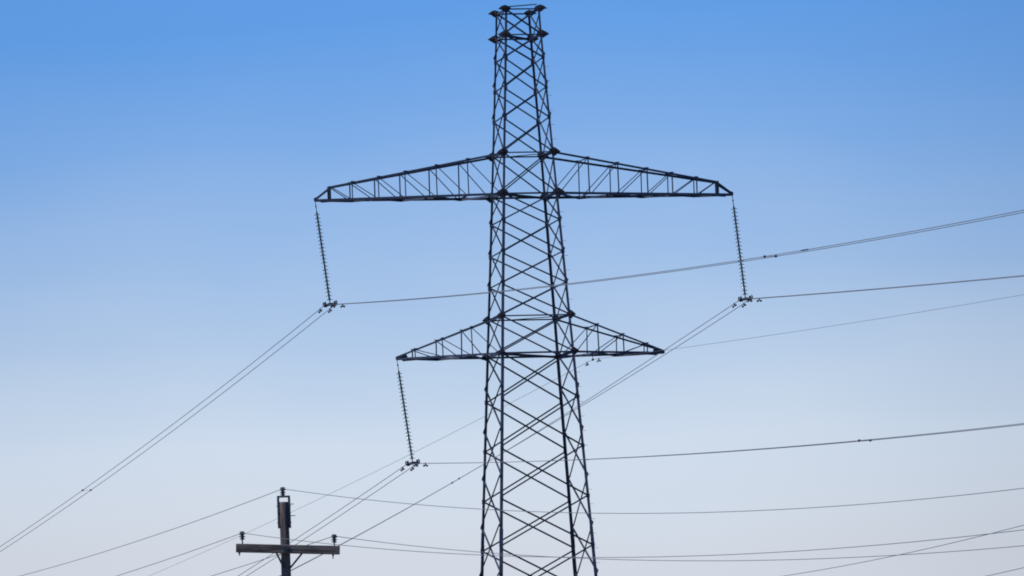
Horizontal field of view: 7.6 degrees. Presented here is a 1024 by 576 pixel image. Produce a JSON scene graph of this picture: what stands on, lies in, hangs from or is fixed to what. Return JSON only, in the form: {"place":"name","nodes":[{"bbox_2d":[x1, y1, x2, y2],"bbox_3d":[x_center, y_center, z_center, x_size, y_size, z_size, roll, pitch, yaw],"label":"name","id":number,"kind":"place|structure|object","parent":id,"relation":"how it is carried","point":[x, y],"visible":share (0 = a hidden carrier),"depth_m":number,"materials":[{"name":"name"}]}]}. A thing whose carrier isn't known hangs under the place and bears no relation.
{"place":"outdoors","nodes":[
{"label":"outdoors","id":0,"kind":"place"},
{"bbox_2d":[0,0,1023,575],"label":"sky","id":1,"kind":"structure","parent":0,"point":[164,164],"materials":[{"name":"blue"}]},
{"bbox_2d":[785,525,1023,575],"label":"overhead wire","id":2,"kind":"object","parent":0,"point":[904,553],"visible":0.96,"depth_m":132.75,"materials":[{"name":"metal"}]},
{"bbox_3d":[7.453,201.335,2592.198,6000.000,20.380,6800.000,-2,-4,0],"label":"ground","id":3,"kind":"structure","parent":0,"visible":0},
{"bbox_2d":[236,487,339,575],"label":"utility pole","id":4,"kind":"object","parent":3,"relation":"on","point":[285,548],"visible":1,"depth_m":147.92,"materials":[{"name":"metal"}]},
{"bbox_2d":[21,488,1023,575],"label":"overhead wire","id":5,"kind":"object","parent":4,"relation":"attached to","point":[538,511],"visible":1,"depth_m":135.32,"materials":[{"name":"metal"}]},
{"bbox_2d":[117,529,1023,575],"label":"overhead wire","id":6,"kind":"object","parent":4,"relation":"attached to","point":[586,557],"visible":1,"depth_m":131.39,"materials":[{"name":"metal"}]},
{"bbox_2d":[212,536,1023,575],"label":"overhead wire","id":7,"kind":"object","parent":4,"relation":"attached to","point":[646,560],"visible":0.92,"depth_m":132.55,"materials":[{"name":"metal"}]},
{"bbox_2d":[314,4,732,575],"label":"transmission tower","id":8,"kind":"structure","parent":3,"relation":"on","point":[544,196],"depth_m":309.17,"materials":[{"name":"metal"}]},
{"bbox_2d":[314,201,337,306],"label":"insulator string","id":9,"kind":"object","parent":8,"relation":"hanging from","point":[324,262],"visible":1,"depth_m":307.42,"materials":[{"name":"green glass"}]},
{"bbox_2d":[0,210,1023,546],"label":"conductor","id":10,"kind":"object","parent":9,"relation":"hanging from","point":[522,288],"visible":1,"depth_m":282.92,"materials":[{"name":"metal"}]},
{"bbox_2d":[0,212,1023,551],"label":"conductor","id":11,"kind":"object","parent":9,"relation":"hanging from","point":[516,290],"visible":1,"depth_m":285.12,"materials":[{"name":"metal"}]},
{"bbox_2d":[396,360,419,465],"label":"insulator string","id":12,"kind":"object","parent":8,"relation":"hanging from","point":[406,417],"visible":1,"depth_m":307.65,"materials":[{"name":"green glass"}]},
{"bbox_2d":[238,423,1023,575],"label":"conductor","id":13,"kind":"object","parent":12,"relation":"hanging from","point":[402,469],"visible":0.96,"depth_m":281.41,"materials":[{"name":"metal"}]},
{"bbox_2d":[247,424,1023,575],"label":"conductor","id":14,"kind":"object","parent":12,"relation":"hanging from","point":[667,455],"visible":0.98,"depth_m":271.87,"materials":[{"name":"metal"}]},
{"bbox_2d":[731,195,752,301],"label":"insulator string","id":15,"kind":"object","parent":8,"relation":"hanging from","point":[740,299],"visible":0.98,"depth_m":311.27,"materials":[{"name":"green glass"}]},
{"bbox_2d":[280,276,1023,575],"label":"conductor","id":16,"kind":"object","parent":15,"relation":"hanging from","point":[693,336],"visible":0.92,"depth_m":315.33,"materials":[{"name":"metal"}]},
{"bbox_2d":[291,275,1023,570],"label":"conductor","id":17,"kind":"object","parent":15,"relation":"hanging from","point":[734,304],"visible":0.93,"depth_m":318.26,"materials":[{"name":"metal"}]},
{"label":"cable clamp","id":18,"kind":"object","parent":8,"relation":"hanging from","visible":0},
{"bbox_2d":[152,295,1019,574],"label":"fibre cable","id":19,"kind":"object","parent":18,"relation":"hanging from","point":[586,363],"visible":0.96,"depth_m":308.82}
]}

